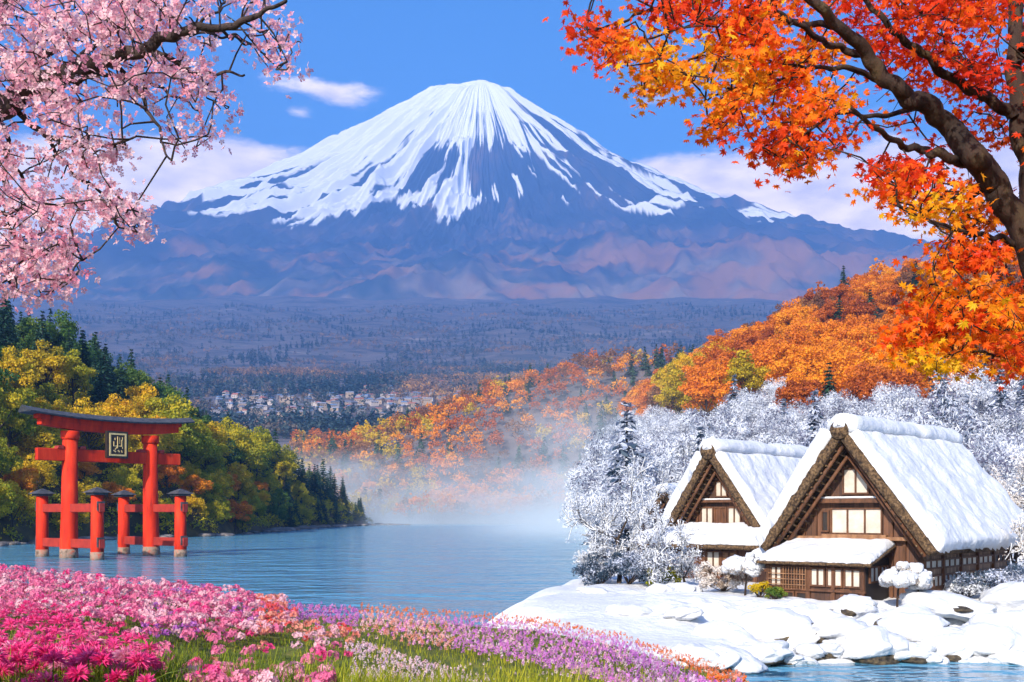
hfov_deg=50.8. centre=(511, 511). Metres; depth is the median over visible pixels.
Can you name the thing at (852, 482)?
window
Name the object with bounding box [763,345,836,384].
autumn tree
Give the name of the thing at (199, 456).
autumn tree
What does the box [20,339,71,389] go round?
autumn tree
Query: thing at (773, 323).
autumn tree
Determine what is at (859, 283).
autumn tree
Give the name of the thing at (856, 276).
autumn tree
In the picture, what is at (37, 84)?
cherry tree
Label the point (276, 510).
broadleaf tree
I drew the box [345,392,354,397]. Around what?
village house
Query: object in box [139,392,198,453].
autumn tree
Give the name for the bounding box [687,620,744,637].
snowy boulder
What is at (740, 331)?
autumn tree
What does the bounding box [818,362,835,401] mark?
conifer tree
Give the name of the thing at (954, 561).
window
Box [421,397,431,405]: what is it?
village house
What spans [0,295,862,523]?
terrain
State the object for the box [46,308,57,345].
conifer tree
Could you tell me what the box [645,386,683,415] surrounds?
bare tree
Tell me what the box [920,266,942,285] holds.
autumn tree
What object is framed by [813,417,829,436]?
snowy tree
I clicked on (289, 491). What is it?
conifer tree
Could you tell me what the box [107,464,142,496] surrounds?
autumn tree
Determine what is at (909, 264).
autumn tree
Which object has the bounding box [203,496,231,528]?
autumn tree
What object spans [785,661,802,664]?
snowy boulder
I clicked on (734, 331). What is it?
autumn tree
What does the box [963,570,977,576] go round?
window
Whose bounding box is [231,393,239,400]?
village house
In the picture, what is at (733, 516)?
window
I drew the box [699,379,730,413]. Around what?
autumn tree
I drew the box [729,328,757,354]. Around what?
autumn tree
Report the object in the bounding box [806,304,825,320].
autumn tree
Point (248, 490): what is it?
autumn tree
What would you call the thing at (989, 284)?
autumn tree
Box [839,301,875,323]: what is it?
autumn tree
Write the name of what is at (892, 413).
snowy tree
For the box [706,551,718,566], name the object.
window
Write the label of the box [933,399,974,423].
snowy tree
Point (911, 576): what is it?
pruned tree
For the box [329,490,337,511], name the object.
conifer tree
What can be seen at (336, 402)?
village house
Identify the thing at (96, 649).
garden flower
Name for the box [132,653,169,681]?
garden flower
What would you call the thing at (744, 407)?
snowy tree
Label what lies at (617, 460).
snowy conifer
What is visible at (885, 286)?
autumn tree
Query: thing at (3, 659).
garden flower
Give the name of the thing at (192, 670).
garden flower
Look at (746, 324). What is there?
bare tree
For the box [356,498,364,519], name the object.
conifer tree
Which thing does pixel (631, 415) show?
snowy tree
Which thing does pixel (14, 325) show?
conifer tree
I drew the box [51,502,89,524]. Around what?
autumn tree
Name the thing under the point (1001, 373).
autumn tree
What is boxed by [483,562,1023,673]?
snow ground
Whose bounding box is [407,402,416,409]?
village house
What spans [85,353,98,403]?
conifer tree
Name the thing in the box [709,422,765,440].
snowy tree
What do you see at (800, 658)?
snowy boulder
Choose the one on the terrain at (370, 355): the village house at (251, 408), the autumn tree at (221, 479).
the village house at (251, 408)
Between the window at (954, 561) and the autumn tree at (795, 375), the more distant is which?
the autumn tree at (795, 375)
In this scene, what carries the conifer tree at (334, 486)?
on the hill
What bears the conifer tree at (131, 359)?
on the hill
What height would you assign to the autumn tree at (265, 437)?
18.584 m
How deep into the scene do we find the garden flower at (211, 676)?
8.58 m
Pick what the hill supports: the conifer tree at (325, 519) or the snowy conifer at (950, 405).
the conifer tree at (325, 519)
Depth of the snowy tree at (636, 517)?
55.94 m
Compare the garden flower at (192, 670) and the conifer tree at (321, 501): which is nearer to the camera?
the garden flower at (192, 670)
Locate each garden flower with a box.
[0,636,11,645]
[0,639,17,647]
[0,649,36,681]
[0,662,17,678]
[1,651,33,681]
[3,643,46,673]
[5,638,38,671]
[7,661,18,678]
[8,646,34,674]
[9,642,61,676]
[14,675,39,681]
[21,648,62,675]
[22,659,46,673]
[23,670,49,681]
[33,670,59,681]
[38,650,65,681]
[43,649,71,680]
[47,658,66,680]
[54,645,104,681]
[56,654,89,679]
[62,662,92,681]
[62,674,83,681]
[68,641,92,654]
[75,647,106,681]
[87,644,107,670]
[87,650,132,681]
[89,652,129,681]
[103,644,138,679]
[103,650,191,680]
[104,668,127,681]
[111,645,136,670]
[115,658,141,681]
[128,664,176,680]
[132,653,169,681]
[136,673,155,681]
[140,651,169,680]
[177,664,205,681]
[183,672,204,681]
[196,663,224,681]
[204,670,232,681]
[212,660,239,675]
[231,668,271,681]
[249,669,279,681]
[274,661,304,681]
[291,674,318,681]
[310,670,336,681]
[314,663,335,672]
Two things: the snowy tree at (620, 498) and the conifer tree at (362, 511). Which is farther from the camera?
the conifer tree at (362, 511)
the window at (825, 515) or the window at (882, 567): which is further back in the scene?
the window at (825, 515)
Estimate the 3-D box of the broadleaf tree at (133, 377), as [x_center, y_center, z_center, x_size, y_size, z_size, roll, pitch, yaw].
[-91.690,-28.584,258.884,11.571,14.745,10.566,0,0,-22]
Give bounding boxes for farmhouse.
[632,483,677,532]
[633,438,807,582]
[752,413,1023,600]
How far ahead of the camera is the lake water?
94.83 m
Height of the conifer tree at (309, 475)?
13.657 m
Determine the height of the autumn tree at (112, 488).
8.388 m
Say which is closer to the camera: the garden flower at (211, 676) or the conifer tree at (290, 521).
the garden flower at (211, 676)
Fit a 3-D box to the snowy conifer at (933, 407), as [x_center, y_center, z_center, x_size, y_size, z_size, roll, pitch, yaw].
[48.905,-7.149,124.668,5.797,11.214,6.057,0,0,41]
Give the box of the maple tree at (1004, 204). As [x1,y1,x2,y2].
[542,0,1023,392]
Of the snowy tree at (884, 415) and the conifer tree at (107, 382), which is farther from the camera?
the conifer tree at (107, 382)
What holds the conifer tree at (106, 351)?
on the hill
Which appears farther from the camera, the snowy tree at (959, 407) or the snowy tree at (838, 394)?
the snowy tree at (838, 394)
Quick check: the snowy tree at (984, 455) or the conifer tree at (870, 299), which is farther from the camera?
the conifer tree at (870, 299)
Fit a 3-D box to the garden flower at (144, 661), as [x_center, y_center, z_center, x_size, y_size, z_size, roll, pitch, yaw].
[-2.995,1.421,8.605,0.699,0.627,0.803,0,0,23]
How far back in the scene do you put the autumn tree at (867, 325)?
248.37 m
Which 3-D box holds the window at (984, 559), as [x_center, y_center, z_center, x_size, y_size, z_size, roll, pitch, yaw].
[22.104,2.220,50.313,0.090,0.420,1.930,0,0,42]
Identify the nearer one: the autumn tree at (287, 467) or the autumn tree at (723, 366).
the autumn tree at (723, 366)
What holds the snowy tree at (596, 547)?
on the snow ground at (568, 602)
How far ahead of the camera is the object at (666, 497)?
75.31 m
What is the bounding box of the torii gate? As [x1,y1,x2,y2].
[18,405,194,559]
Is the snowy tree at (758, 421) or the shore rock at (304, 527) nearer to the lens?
the snowy tree at (758, 421)
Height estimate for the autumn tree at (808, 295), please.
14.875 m
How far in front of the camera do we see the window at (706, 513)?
59.93 m
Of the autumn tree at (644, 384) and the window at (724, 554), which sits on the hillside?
the autumn tree at (644, 384)
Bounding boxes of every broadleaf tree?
[0,351,20,393]
[14,316,35,348]
[15,309,81,384]
[66,338,101,372]
[86,340,115,376]
[110,361,154,397]
[126,381,166,397]
[158,387,198,416]
[164,383,180,398]
[193,414,216,427]
[225,439,246,464]
[266,488,292,509]
[268,502,289,525]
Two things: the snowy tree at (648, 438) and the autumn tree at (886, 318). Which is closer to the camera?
the snowy tree at (648, 438)
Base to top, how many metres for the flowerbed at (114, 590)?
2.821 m
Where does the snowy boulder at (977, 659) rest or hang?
on the snow ground at (568, 602)
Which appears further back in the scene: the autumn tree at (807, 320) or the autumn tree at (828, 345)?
the autumn tree at (807, 320)
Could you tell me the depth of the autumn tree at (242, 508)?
241.06 m
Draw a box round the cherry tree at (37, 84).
[0,0,313,314]
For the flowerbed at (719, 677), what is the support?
on the meadow
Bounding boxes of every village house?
[211,407,220,413]
[215,398,221,403]
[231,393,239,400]
[237,402,246,407]
[249,407,263,415]
[266,399,276,404]
[280,396,290,403]
[316,402,327,409]
[330,407,340,414]
[331,401,339,406]
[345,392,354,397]
[354,398,363,404]
[364,398,372,404]
[369,400,378,405]
[375,398,383,403]
[384,398,392,405]
[395,397,403,403]
[397,404,407,411]
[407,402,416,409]
[412,397,421,403]
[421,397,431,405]
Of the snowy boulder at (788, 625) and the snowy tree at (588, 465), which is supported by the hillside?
the snowy tree at (588, 465)
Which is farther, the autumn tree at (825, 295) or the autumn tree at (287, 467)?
the autumn tree at (825, 295)
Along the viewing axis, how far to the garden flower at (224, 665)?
9.55 m
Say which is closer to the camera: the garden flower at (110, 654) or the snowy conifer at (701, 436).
the garden flower at (110, 654)
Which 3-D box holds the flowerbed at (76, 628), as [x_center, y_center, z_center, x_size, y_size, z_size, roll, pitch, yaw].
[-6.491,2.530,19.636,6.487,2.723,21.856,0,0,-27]
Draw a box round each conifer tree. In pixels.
[0,290,22,349]
[0,296,19,356]
[0,311,8,346]
[8,306,20,357]
[17,311,26,350]
[26,330,52,384]
[33,310,55,377]
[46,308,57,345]
[55,330,88,396]
[76,330,96,393]
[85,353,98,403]
[87,348,120,405]
[89,331,102,367]
[89,333,100,360]
[89,363,109,407]
[101,344,116,386]
[106,367,117,399]
[113,368,129,404]
[115,354,127,398]
[124,349,138,388]
[165,374,170,389]
[185,387,190,405]
[222,435,240,485]
[263,456,275,489]
[271,429,288,480]
[274,476,286,506]
[283,474,292,502]
[283,501,297,526]
[286,482,295,511]
[290,459,303,488]
[293,497,305,525]
[294,458,312,499]
[306,464,311,484]
[309,464,325,499]
[314,497,323,522]
[315,465,326,499]
[316,490,325,510]
[318,459,334,501]
[321,502,331,525]
[324,467,338,500]
[328,474,343,505]
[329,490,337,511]
[332,502,341,523]
[338,477,348,506]
[339,489,348,509]
[342,496,352,518]
[352,502,359,520]
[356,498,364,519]
[357,498,366,521]
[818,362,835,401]
[831,295,844,319]
[837,265,849,286]
[864,289,877,319]
[908,260,920,286]
[913,273,920,287]
[1005,268,1014,291]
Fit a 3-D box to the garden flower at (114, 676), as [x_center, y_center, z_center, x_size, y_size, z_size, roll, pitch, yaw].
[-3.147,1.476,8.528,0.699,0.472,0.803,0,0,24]
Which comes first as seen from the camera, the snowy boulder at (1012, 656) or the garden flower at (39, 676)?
the garden flower at (39, 676)
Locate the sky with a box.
[0,0,1023,259]
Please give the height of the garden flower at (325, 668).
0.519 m
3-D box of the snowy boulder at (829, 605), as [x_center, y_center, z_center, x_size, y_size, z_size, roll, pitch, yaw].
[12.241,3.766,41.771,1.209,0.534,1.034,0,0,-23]
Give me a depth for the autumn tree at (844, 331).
239.29 m
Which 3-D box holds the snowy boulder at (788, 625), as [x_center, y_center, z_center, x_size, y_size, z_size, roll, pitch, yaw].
[9.498,4.178,38.558,3.250,1.478,3.749,0,0,-13]
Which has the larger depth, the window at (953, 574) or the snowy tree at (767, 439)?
the snowy tree at (767, 439)
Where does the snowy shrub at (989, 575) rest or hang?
on the snow ground at (568, 602)
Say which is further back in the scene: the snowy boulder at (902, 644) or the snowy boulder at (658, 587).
the snowy boulder at (658, 587)
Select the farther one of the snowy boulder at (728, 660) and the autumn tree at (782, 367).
the autumn tree at (782, 367)
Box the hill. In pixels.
[0,381,366,542]
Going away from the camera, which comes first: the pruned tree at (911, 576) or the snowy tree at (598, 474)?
the pruned tree at (911, 576)
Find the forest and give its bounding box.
[53,301,789,438]
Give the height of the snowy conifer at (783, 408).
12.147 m
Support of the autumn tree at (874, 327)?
on the hillside
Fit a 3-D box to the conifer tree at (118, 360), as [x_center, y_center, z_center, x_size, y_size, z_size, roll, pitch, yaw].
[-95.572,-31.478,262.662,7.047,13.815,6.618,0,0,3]
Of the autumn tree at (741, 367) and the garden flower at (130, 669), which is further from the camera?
the autumn tree at (741, 367)
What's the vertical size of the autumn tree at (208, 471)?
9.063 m
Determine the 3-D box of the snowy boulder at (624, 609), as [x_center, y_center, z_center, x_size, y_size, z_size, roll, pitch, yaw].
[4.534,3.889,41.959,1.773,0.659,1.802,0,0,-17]
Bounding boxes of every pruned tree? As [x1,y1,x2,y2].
[720,552,765,595]
[878,561,933,606]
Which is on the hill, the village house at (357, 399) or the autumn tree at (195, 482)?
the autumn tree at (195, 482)
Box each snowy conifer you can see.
[581,401,653,563]
[688,426,705,464]
[724,374,748,426]
[776,398,791,435]
[801,388,822,445]
[923,353,950,410]
[929,402,938,423]
[935,380,950,424]
[943,391,960,425]
[960,394,982,444]
[972,354,991,432]
[978,368,1017,443]
[1011,376,1023,413]
[1011,377,1023,413]
[1017,389,1023,440]
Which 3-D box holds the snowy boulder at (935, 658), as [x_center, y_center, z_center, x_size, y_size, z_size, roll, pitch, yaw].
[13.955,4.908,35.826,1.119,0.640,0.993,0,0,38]
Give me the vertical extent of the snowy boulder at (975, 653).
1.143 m
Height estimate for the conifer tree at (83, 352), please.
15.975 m
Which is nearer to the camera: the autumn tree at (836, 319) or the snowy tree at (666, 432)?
the snowy tree at (666, 432)
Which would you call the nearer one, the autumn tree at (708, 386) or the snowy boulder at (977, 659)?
the snowy boulder at (977, 659)
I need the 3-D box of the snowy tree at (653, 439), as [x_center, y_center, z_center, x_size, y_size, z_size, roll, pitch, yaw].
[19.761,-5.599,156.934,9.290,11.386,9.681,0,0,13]
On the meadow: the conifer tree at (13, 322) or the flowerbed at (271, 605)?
the flowerbed at (271, 605)
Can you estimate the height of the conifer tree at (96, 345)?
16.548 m
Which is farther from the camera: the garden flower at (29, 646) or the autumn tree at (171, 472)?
the autumn tree at (171, 472)
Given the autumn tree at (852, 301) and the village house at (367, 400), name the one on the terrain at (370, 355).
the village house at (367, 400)
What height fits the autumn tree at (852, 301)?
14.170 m
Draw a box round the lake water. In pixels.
[0,523,1023,681]
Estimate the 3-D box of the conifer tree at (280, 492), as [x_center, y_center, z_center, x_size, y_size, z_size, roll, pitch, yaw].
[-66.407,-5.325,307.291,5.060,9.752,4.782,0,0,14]
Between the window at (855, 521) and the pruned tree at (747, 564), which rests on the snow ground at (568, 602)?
the pruned tree at (747, 564)
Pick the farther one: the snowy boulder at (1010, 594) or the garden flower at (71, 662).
the snowy boulder at (1010, 594)
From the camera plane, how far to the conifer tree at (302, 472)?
343.34 m
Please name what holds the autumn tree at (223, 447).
on the hill
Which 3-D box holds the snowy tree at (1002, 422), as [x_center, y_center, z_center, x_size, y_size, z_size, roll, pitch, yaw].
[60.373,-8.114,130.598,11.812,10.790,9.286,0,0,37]
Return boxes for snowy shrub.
[571,552,624,585]
[595,551,652,583]
[645,563,681,585]
[694,561,753,591]
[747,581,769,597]
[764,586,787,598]
[943,576,992,597]
[951,559,1023,595]
[998,513,1023,578]
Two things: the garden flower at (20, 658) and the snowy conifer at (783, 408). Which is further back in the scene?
the snowy conifer at (783, 408)
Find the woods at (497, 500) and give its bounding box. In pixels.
[292,257,936,516]
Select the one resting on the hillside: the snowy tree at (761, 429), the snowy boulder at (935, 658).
the snowy tree at (761, 429)
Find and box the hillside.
[585,289,1023,561]
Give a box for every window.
[691,550,702,568]
[700,507,713,522]
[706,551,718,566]
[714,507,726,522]
[715,481,727,496]
[721,551,733,564]
[727,507,741,522]
[770,565,782,586]
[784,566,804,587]
[810,567,825,586]
[821,511,829,531]
[826,568,842,587]
[830,508,882,534]
[842,468,868,494]
[843,568,859,588]
[869,566,879,583]
[879,565,888,574]
[927,558,942,569]
[931,574,942,588]
[946,557,960,567]
[946,572,960,581]
[963,555,977,565]
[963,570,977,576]
[980,554,993,563]
[996,553,1007,562]
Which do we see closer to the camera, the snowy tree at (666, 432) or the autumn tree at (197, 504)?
the snowy tree at (666, 432)
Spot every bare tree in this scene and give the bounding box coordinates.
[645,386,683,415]
[742,322,755,329]
[766,304,787,320]
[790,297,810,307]
[809,291,829,310]
[877,301,912,322]
[894,263,928,287]
[899,285,918,303]
[950,271,987,293]
[950,332,988,363]
[994,263,1006,286]
[998,263,1018,280]
[1001,276,1023,291]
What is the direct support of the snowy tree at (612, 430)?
on the hillside
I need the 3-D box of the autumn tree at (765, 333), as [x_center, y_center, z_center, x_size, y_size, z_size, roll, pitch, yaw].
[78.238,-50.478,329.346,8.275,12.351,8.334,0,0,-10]
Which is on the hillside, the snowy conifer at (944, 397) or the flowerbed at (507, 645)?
the snowy conifer at (944, 397)
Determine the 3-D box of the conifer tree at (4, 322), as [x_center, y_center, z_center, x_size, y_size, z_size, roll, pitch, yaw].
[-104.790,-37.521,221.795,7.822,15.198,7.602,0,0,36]
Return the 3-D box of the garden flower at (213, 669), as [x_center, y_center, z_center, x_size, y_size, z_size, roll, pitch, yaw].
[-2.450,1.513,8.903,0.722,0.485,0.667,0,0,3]
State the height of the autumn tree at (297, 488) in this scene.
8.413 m
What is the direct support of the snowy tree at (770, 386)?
on the hillside
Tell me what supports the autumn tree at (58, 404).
on the hill
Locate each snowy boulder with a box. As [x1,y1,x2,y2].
[576,585,607,592]
[605,602,652,615]
[646,583,676,592]
[662,606,703,620]
[664,642,719,669]
[666,582,702,591]
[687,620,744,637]
[703,649,740,673]
[710,645,767,673]
[734,606,819,648]
[735,640,793,665]
[784,654,807,664]
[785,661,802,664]
[793,643,826,660]
[806,656,817,664]
[811,616,867,642]
[816,602,837,609]
[819,642,843,659]
[822,639,841,645]
[833,594,878,619]
[841,625,900,664]
[863,603,949,641]
[890,635,909,660]
[894,642,936,663]
[899,589,997,621]
[922,626,973,661]
[926,652,949,663]
[958,621,1023,654]
[967,656,987,662]
[968,609,1023,630]
[971,646,986,656]
[979,581,1023,609]
[986,648,1023,665]
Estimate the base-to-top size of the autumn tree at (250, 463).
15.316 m
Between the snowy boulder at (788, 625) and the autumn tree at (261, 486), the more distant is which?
the autumn tree at (261, 486)
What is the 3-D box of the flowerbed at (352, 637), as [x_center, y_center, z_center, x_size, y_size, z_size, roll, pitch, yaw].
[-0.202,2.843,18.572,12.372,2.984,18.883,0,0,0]
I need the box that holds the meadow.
[0,586,735,681]
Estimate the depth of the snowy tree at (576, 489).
126.31 m
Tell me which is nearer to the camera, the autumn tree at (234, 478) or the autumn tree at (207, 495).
the autumn tree at (207, 495)
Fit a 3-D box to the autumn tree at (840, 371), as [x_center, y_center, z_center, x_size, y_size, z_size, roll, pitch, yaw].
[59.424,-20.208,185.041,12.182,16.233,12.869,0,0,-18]
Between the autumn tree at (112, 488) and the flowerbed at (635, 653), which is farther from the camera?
the autumn tree at (112, 488)
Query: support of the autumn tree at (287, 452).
on the hill
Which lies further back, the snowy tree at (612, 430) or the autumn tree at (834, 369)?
the snowy tree at (612, 430)
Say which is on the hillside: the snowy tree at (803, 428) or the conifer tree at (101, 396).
the snowy tree at (803, 428)
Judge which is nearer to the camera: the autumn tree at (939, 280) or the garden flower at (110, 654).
the garden flower at (110, 654)
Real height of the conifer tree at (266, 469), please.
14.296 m
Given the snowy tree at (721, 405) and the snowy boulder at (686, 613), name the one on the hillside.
the snowy tree at (721, 405)
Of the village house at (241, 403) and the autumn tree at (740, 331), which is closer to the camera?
the autumn tree at (740, 331)
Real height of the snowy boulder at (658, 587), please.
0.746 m
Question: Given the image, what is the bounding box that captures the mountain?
[0,80,948,301]
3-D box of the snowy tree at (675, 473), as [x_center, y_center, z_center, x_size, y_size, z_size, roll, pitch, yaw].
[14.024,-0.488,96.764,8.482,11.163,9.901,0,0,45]
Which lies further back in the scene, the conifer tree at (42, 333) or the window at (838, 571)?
the conifer tree at (42, 333)
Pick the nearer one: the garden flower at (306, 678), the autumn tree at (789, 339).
the garden flower at (306, 678)
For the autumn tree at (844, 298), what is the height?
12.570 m
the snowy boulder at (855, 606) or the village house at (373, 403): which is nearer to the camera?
the snowy boulder at (855, 606)
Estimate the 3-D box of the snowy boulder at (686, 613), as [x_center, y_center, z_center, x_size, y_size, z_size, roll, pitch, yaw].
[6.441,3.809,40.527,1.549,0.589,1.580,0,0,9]
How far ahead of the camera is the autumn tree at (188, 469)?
226.21 m
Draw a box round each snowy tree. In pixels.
[558,477,607,532]
[559,448,654,583]
[563,463,605,520]
[564,454,599,498]
[570,432,673,491]
[575,493,624,575]
[576,425,641,486]
[577,451,606,494]
[585,475,624,532]
[589,469,657,551]
[595,438,659,484]
[598,416,644,443]
[620,456,671,553]
[624,409,637,425]
[628,406,672,435]
[629,443,690,490]
[633,413,648,433]
[633,414,678,446]
[634,502,681,585]
[638,434,666,447]
[639,430,671,453]
[641,447,681,484]
[642,405,671,417]
[653,408,751,486]
[654,519,704,583]
[658,410,682,434]
[659,429,716,456]
[660,408,699,435]
[662,414,708,440]
[688,407,738,437]
[709,393,758,422]
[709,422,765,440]
[725,387,772,424]
[737,408,800,440]
[739,388,777,423]
[751,416,811,444]
[753,409,778,427]
[756,376,786,401]
[764,398,816,429]
[765,403,799,420]
[769,381,809,409]
[769,429,812,446]
[792,420,816,441]
[797,392,848,413]
[807,394,879,426]
[811,403,845,422]
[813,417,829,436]
[821,388,858,407]
[852,404,890,417]
[856,384,924,418]
[860,408,910,421]
[867,379,910,409]
[868,410,906,419]
[872,404,932,422]
[882,384,937,406]
[897,387,1020,481]
[914,397,963,424]
[930,367,1014,434]
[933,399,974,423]
[962,428,1023,500]
[968,382,1010,416]
[974,400,1023,446]
[985,425,1023,488]
[985,452,1023,564]
[1002,375,1022,409]
[1003,443,1023,510]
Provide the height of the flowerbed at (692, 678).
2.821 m
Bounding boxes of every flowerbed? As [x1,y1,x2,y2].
[0,563,358,674]
[0,565,353,663]
[0,565,631,681]
[80,583,741,681]
[204,593,744,680]
[253,594,352,640]
[286,599,741,681]
[306,619,629,681]
[341,641,708,681]
[358,602,748,681]
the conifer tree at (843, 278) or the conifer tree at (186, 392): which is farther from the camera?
the conifer tree at (843, 278)
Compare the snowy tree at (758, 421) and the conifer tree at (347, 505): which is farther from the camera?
the conifer tree at (347, 505)
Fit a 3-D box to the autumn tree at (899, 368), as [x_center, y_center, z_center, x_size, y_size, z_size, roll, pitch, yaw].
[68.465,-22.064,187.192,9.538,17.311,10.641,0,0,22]
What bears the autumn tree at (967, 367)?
on the hillside
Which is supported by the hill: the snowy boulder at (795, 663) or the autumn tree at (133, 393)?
the autumn tree at (133, 393)
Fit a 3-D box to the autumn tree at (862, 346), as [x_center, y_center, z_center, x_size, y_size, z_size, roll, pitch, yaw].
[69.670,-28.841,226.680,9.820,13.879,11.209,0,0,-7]
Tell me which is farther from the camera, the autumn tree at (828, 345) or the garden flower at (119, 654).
the autumn tree at (828, 345)
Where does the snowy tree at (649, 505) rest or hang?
on the snow ground at (568, 602)
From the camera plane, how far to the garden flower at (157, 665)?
9.00 m
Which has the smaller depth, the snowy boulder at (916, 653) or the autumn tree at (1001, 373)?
the snowy boulder at (916, 653)
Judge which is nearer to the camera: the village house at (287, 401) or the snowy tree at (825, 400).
the snowy tree at (825, 400)
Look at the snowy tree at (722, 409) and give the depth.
169.43 m
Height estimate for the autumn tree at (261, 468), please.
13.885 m
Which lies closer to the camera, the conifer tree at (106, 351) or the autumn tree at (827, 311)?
the conifer tree at (106, 351)
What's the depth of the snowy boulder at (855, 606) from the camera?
40.75 m
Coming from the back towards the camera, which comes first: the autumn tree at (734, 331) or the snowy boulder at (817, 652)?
the autumn tree at (734, 331)
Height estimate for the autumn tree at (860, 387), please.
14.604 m
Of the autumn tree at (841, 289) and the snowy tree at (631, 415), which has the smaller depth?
the snowy tree at (631, 415)
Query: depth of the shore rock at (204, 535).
215.60 m
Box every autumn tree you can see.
[0,345,41,390]
[0,376,38,442]
[0,381,27,432]
[0,382,45,469]
[0,437,24,474]
[0,466,40,514]
[0,478,18,515]
[0,480,35,537]
[1,346,35,385]
[10,424,79,488]
[12,453,58,489]
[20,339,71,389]
[24,382,66,405]
[31,395,70,430]
[50,348,98,409]
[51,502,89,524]
[60,397,109,475]
[78,462,101,482]
[78,477,102,523]
[92,393,136,417]
[101,481,136,522]
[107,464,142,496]
[111,435,160,489]
[117,382,165,417]
[122,405,176,479]
[133,491,165,517]
[134,413,184,451]
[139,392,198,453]
[158,453,186,497]
[159,498,190,533]
[168,428,218,465]
[178,461,200,490]
[178,474,213,509]
[180,417,215,462]
[186,493,208,528]
[188,444,226,470]
[190,473,222,503]
[200,465,230,488]
[202,421,233,456]
[202,433,228,468]
[202,469,234,500]
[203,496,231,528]
[218,416,250,442]
[221,426,271,469]
[222,473,241,499]
[223,461,253,501]
[224,499,252,533]
[234,511,255,532]
[236,478,257,495]
[238,441,265,469]
[238,497,256,530]
[243,442,271,471]
[245,490,270,512]
[247,425,280,480]
[248,495,267,526]
[252,481,269,490]
[258,468,281,491]
[259,429,279,461]
[269,451,299,482]
[273,444,298,486]
[290,480,308,495]
[294,504,313,519]
[298,492,315,507]
[303,470,325,492]
[616,388,641,417]
[625,378,649,401]
[634,383,674,416]
[647,369,665,389]
[650,363,684,383]
[652,370,676,385]
[653,369,702,414]
[663,354,691,371]
[672,351,694,365]
[677,361,740,418]
[678,355,718,416]
[687,348,699,357]
[691,358,742,399]
[693,336,736,366]
[697,339,740,358]
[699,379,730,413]
[703,329,729,345]
[710,333,741,347]
[719,349,775,397]
[729,324,748,339]
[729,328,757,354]
[732,328,743,341]
[735,378,780,414]
[749,321,774,332]
[749,339,781,378]
[751,338,790,357]
[753,332,764,341]
[760,326,782,338]
[760,332,790,344]
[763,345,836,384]
[767,307,789,331]
[767,328,822,375]
[769,341,788,379]
[771,379,821,414]
[773,298,813,334]
[779,318,821,338]
[783,328,813,341]
[783,361,836,404]
[793,329,814,343]
[795,290,820,303]
[802,315,819,324]
[805,319,849,347]
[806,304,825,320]
[812,289,837,301]
[815,298,840,321]
[816,341,860,373]
[816,347,879,403]
[817,336,836,358]
[818,325,856,351]
[823,318,841,330]
[823,341,869,356]
[825,354,866,375]
[828,283,851,298]
[828,326,881,357]
[829,293,858,307]
[831,313,860,336]
[837,360,893,410]
[838,313,881,339]
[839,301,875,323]
[842,293,877,315]
[847,275,873,293]
[848,271,879,286]
[852,274,875,299]
[853,278,885,308]
[857,313,875,323]
[865,345,923,373]
[868,277,893,311]
[870,323,904,340]
[872,341,915,350]
[875,288,903,309]
[877,268,898,279]
[880,306,903,332]
[880,342,928,384]
[882,271,904,287]
[882,358,930,400]
[887,284,906,309]
[892,297,913,322]
[898,257,921,272]
[901,260,923,271]
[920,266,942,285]
[921,368,979,404]
[925,275,953,294]
[928,345,994,398]
[970,282,1000,302]
[981,353,1016,391]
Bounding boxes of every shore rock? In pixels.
[0,542,7,546]
[9,541,20,544]
[104,536,114,539]
[198,533,211,536]
[298,525,309,528]
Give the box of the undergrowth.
[0,342,372,540]
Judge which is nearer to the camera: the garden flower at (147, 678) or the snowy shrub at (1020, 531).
the garden flower at (147, 678)
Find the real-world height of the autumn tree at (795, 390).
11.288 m
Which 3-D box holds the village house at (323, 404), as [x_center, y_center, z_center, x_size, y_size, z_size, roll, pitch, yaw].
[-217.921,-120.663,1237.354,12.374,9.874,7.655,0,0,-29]
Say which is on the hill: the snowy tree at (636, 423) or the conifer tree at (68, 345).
the conifer tree at (68, 345)
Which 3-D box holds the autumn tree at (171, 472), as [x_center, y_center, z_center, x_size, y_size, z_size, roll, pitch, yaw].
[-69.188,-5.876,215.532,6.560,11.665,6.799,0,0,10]
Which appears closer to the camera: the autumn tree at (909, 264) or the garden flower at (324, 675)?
the garden flower at (324, 675)
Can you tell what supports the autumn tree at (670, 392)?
on the hillside
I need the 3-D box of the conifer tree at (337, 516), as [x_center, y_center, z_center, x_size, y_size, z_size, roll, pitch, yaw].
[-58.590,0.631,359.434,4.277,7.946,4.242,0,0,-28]
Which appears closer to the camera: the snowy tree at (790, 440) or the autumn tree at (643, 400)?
the snowy tree at (790, 440)
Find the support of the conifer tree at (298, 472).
on the hill

